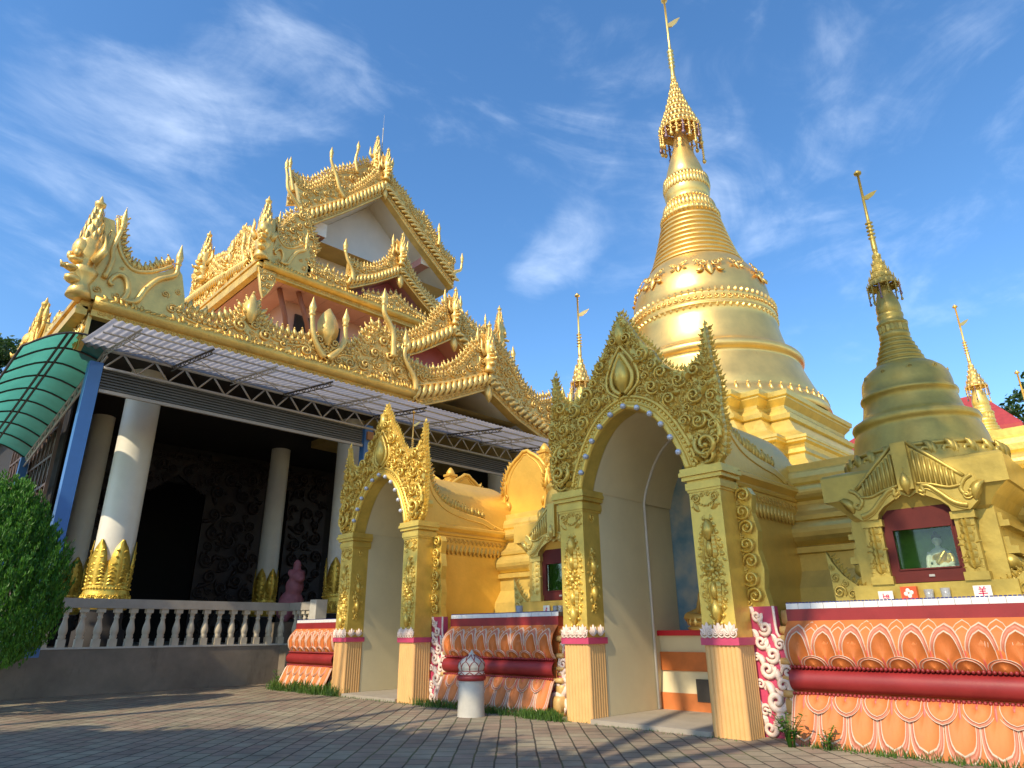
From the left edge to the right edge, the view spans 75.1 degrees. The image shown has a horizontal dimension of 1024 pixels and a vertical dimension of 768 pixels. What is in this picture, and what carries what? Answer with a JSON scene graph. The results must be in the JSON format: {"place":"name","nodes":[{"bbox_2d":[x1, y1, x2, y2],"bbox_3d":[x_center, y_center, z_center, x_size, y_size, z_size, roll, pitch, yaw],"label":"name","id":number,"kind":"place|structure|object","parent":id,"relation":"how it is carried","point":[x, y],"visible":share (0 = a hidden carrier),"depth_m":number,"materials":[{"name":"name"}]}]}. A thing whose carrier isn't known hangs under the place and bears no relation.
{"place":"outdoors","nodes":[
{"label":"outdoors","id":0,"kind":"place"},
{"bbox_2d":[0,684,1000,767],"bbox_3d":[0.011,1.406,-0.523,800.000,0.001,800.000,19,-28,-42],"label":"ground","id":1,"kind":"structure","parent":0,"point":[251,726],"depth_m":9.94,"materials":[{"name":"brick"}]},
{"bbox_2d":[0,333,21,373],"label":"broadleaf tree","id":2,"kind":"object","parent":1,"relation":"on","point":[7,344],"visible":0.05,"depth_m":40.53,"materials":[{"name":"green plant"}]},
{"bbox_2d":[0,468,79,669],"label":"conifer shrub","id":3,"kind":"object","parent":1,"relation":"on","point":[25,531],"visible":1,"depth_m":14.12,"materials":[{"name":"green plant"}]},
{"bbox_2d":[0,598,326,699],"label":"terrace balustrade","id":4,"kind":"object","parent":1,"relation":"on","point":[61,669],"visible":0.81,"depth_m":19.20,"materials":[{"name":"grey stone"}]},
{"bbox_2d":[273,670,281,679],"bbox_3d":[-6.942,8.800,19.941,0.490,0.511,0.616,2,-21,-6],"label":"weed plant","id":5,"kind":"object","parent":1,"relation":"on","point":[277,677],"visible":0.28,"depth_m":19.88,"materials":[{"name":"green plant"}]},
{"bbox_2d":[17,319,550,657],"bbox_3d":[-4.660,4.626,22.615,18.720,8.162,4.965,19,-28,-42],"label":"sheet canopy","id":6,"kind":"object","parent":1,"relation":"on","point":[129,340],"visible":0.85,"depth_m":20.55,"materials":[{"name":"white metal"}]},
{"bbox_2d":[0,115,575,647],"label":"temple hall","id":7,"kind":"structure","parent":1,"relation":"on","point":[346,273],"depth_m":30.88,"materials":[{"name":"metal"}]},
{"bbox_2d":[0,332,107,564],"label":"green canopy","id":8,"kind":"object","parent":7,"relation":"on","point":[41,380],"visible":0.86,"depth_m":20.32,"materials":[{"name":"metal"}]},
{"bbox_2d":[271,560,304,643],"bbox_3d":[-8.540,8.397,25.752,1.015,3.068,1.398,19,-28,-42],"label":"guardian statue","id":9,"kind":"object","parent":7,"relation":"on","point":[294,586],"visible":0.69,"depth_m":25.52,"materials":[{"name":"pink stone"}]},
{"bbox_2d":[293,314,309,338],"bbox_3d":[-10.644,-2.460,33.755,1.000,2.100,0.096,19,-28,-42],"label":"window","id":10,"kind":"structure","parent":7,"relation":"in","point":[298,324],"depth_m":33.76,"materials":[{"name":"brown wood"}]},
{"bbox_2d":[336,328,339,342],"bbox_3d":[-9.510,-2.075,34.816,1.000,2.100,0.096,19,-28,-42],"label":"window","id":11,"kind":"structure","parent":7,"relation":"in","point":[338,338],"depth_m":35.28,"materials":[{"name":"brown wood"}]},
{"bbox_2d":[278,618,335,688],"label":"lotus parapet","id":12,"kind":"structure","parent":1,"relation":"on","point":[310,655],"depth_m":18.99,"materials":[{"name":"orange paint"}]},
{"bbox_2d":[328,402,510,703],"bbox_3d":[-2.379,4.443,18.392,3.617,7.580,5.511,19,-28,-42],"label":"arched portal","id":13,"kind":"object","parent":1,"relation":"on","point":[421,547],"visible":0.98,"depth_m":17.42,"materials":[{"name":"gold metal"}]},
{"bbox_2d":[457,650,485,717],"bbox_3d":[-0.783,5.749,12.832,0.560,1.180,0.560,19,-28,-42],"label":"stone bollard","id":14,"kind":"object","parent":1,"relation":"on","point":[471,677],"visible":1,"depth_m":12.62,"materials":[{"name":"white paint"}]},
{"bbox_2d":[434,611,565,716],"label":"lotus parapet","id":15,"kind":"structure","parent":1,"relation":"on","point":[520,654],"depth_m":13.60,"materials":[{"name":"orange paint"}]},
{"bbox_2d":[516,606,522,611],"bbox_3d":[0.164,4.830,14.265,0.170,0.150,0.167,19,-28,-42],"label":"incense cup","id":16,"kind":"object","parent":15,"relation":"on","point":[519,608],"visible":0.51,"depth_m":14.21,"materials":[{"name":"blue ceramic"}]},
{"bbox_2d":[543,605,549,610],"bbox_3d":[0.731,4.639,13.734,0.072,0.130,0.170,19,-28,-42],"label":"zodiac card","id":17,"kind":"object","parent":15,"relation":"on","point":[546,608],"visible":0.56,"depth_m":13.71,"materials":[{"name":"white paper"}]},
{"bbox_2d":[558,605,562,611],"bbox_3d":[0.990,4.550,13.485,0.120,0.120,0.118,19,-28,-42],"label":"drinking glass","id":18,"kind":"object","parent":15,"relation":"on","point":[560,608],"visible":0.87,"depth_m":13.44,"materials":[{"name":"clear glass"}]},
{"bbox_2d":[547,308,801,740],"bbox_3d":[3.286,2.420,13.073,3.617,7.580,5.511,19,-28,-42],"label":"arched portal","id":19,"kind":"object","parent":1,"relation":"on","point":[675,494],"visible":0.99,"depth_m":12.26,"materials":[{"name":"gold metal"}]},
{"bbox_2d":[657,630,711,712],"bbox_3d":[4.037,5.459,12.716,0.902,1.430,2.310,19,-28,-42],"label":"stepped altar","id":20,"kind":"object","parent":19,"relation":"on","point":[685,684],"visible":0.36,"depth_m":12.88,"materials":[{"name":"orange paint"}]},
{"bbox_2d":[684,592,701,629],"bbox_3d":[4.012,4.132,13.270,1.134,1.444,1.141,19,-28,-42],"label":"seated statue","id":21,"kind":"object","parent":20,"relation":"on","point":[693,618],"visible":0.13,"depth_m":13.08,"materials":[{"name":"gold metal"}]},
{"bbox_2d":[494,425,1023,613],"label":"pagoda platform","id":22,"kind":"structure","parent":1,"relation":"on","point":[820,528],"depth_m":12.34,"materials":[{"name":"gold metal"}]},
{"bbox_2d":[411,411,420,448],"bbox_3d":[-3.269,3.985,21.196,2.236,6.613,2.236,19,-28,-42],"label":"pagoda","id":23,"kind":"object","parent":22,"relation":"on","point":[412,439],"visible":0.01,"depth_m":22.12,"materials":[{"name":"gold metal"}]},
{"bbox_2d":[434,468,482,486],"bbox_3d":[-2.077,4.107,22.061,2.159,2.730,2.139,19,-28,-42],"label":"ogee turret","id":24,"kind":"object","parent":22,"relation":"on","point":[450,475],"visible":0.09,"depth_m":21.90,"materials":[{"name":"gold metal"}]},
{"bbox_2d":[500,443,551,513],"bbox_3d":[0.957,3.024,19.213,2.159,2.730,2.139,19,-28,-42],"label":"ogee turret","id":25,"kind":"object","parent":22,"relation":"on","point":[526,478],"visible":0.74,"depth_m":18.70,"materials":[{"name":"gold metal"}]},
{"bbox_2d":[514,293,589,611],"bbox_3d":[1.677,1.290,15.592,2.622,7.695,2.720,19,-28,-42],"label":"niche shrine","id":26,"kind":"object","parent":22,"relation":"on","point":[538,541],"visible":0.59,"depth_m":14.27,"materials":[{"name":"gold metal"}]},
{"bbox_2d":[542,548,562,600],"bbox_3d":[0.993,3.884,13.885,0.085,1.178,0.926,19,-28,-42],"label":"window frame","id":27,"kind":"structure","parent":26,"relation":"in","point":[552,556],"depth_m":14.02,"materials":[{"name":"red paint"}]},
{"bbox_2d":[631,0,853,464],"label":"golden pagoda","id":28,"kind":"object","parent":22,"relation":"on","point":[702,270],"visible":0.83,"depth_m":22.70,"materials":[{"name":"gold metal"}]},
{"bbox_2d":[820,170,1023,601],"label":"niche shrine","id":29,"kind":"object","parent":22,"relation":"on","point":[930,455],"visible":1,"depth_m":9.75,"materials":[{"name":"gold metal"}]},
{"bbox_2d":[882,504,965,583],"bbox_3d":[5.805,2.191,9.434,0.085,1.178,0.926,19,-28,-42],"label":"window frame","id":30,"kind":"structure","parent":29,"relation":"in","point":[922,517],"depth_m":9.42,"materials":[{"name":"red paint"}]},
{"bbox_2d":[926,531,955,567],"bbox_3d":[6.124,2.461,9.542,0.554,0.706,0.558,19,-28,-42],"label":"seated statue","id":31,"kind":"object","parent":29,"relation":"in","point":[938,555],"visible":0.58,"depth_m":9.53,"materials":[{"name":"stone"}]},
{"bbox_2d":[952,305,1001,430],"bbox_3d":[12.411,1.378,17.300,2.600,7.690,2.600,19,-28,-42],"label":"pagoda","id":32,"kind":"object","parent":22,"relation":"on","point":[976,384],"visible":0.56,"depth_m":17.62,"materials":[{"name":"gold metal"}]},
{"bbox_2d":[1014,370,1023,398],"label":"pagoda","id":33,"kind":"object","parent":22,"relation":"on","point":[1017,373],"visible":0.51,"depth_m":18.61,"materials":[{"name":"gold metal"}]},
{"bbox_2d":[766,711,805,747],"bbox_3d":[3.772,4.718,9.084,0.427,0.435,0.489,4,-21,-11],"label":"weed plant","id":34,"kind":"object","parent":1,"relation":"on","point":[788,736],"visible":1,"depth_m":9.06,"materials":[{"name":"green plant"}]},
{"bbox_2d":[817,725,837,750],"bbox_3d":[4.206,4.708,8.859,0.270,0.289,0.272,19,-28,-42],"label":"weed plant","id":35,"kind":"object","parent":1,"relation":"on","point":[829,737],"visible":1,"depth_m":8.84,"materials":[{"name":"green plant"}]},
{"bbox_2d":[778,594,1023,767],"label":"lotus parapet","id":36,"kind":"structure","parent":1,"relation":"on","point":[942,675],"depth_m":8.66,"materials":[{"name":"orange paint"}]},
{"bbox_2d":[878,591,893,599],"bbox_3d":[5.310,3.004,9.435,0.072,0.130,0.190,19,-28,-42],"label":"zodiac card","id":37,"kind":"object","parent":36,"relation":"on","point":[883,595],"visible":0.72,"depth_m":9.41,"materials":[{"name":"white paper"}]},
{"bbox_2d":[900,586,919,599],"bbox_3d":[5.525,2.908,9.248,0.103,0.177,0.200,19,-28,-42],"label":"flower block","id":38,"kind":"object","parent":36,"relation":"on","point":[910,592],"depth_m":9.21,"materials":[{"name":"orange ceramic"}]},
{"bbox_2d":[923,589,933,598],"bbox_3d":[5.688,2.867,9.075,0.120,0.130,0.118,19,-28,-42],"label":"drinking glass","id":39,"kind":"object","parent":36,"relation":"on","point":[928,593],"visible":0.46,"depth_m":9.04,"materials":[{"name":"clear glass"}]},
{"bbox_2d":[940,588,950,597],"bbox_3d":[5.830,2.812,8.944,0.120,0.140,0.118,19,-28,-42],"label":"drinking glass","id":40,"kind":"object","parent":36,"relation":"on","point":[945,592],"visible":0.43,"depth_m":8.91,"materials":[{"name":"clear glass"}]},
{"bbox_2d":[973,585,993,596],"bbox_3d":[6.136,2.700,8.664,0.072,0.150,0.200,19,-28,-42],"label":"zodiac card","id":41,"kind":"object","parent":36,"relation":"on","point":[982,590],"visible":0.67,"depth_m":8.64,"materials":[{"name":"white paper"}]},
{"bbox_2d":[998,371,1023,422],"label":"broadleaf tree","id":42,"kind":"object","parent":1,"relation":"on","point":[1017,411],"visible":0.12,"depth_m":32.35,"materials":[{"name":"green plant"}]},
{"bbox_2d":[0,0,1023,440],"label":"sky","id":43,"kind":"structure","parent":0,"point":[527,130],"materials":[{"name":"blue"}]},
{"bbox_2d":[265,678,1023,767],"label":"grass","id":44,"kind":"structure","parent":0,"point":[541,714],"depth_m":12.30,"materials":[{"name":"green plant"}]},
{"bbox_2d":[849,396,1023,449],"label":"red roofed building","id":45,"kind":"structure","parent":0,"point":[1004,419],"depth_m":28.35,"materials":[{"name":"tile"}]}
]}

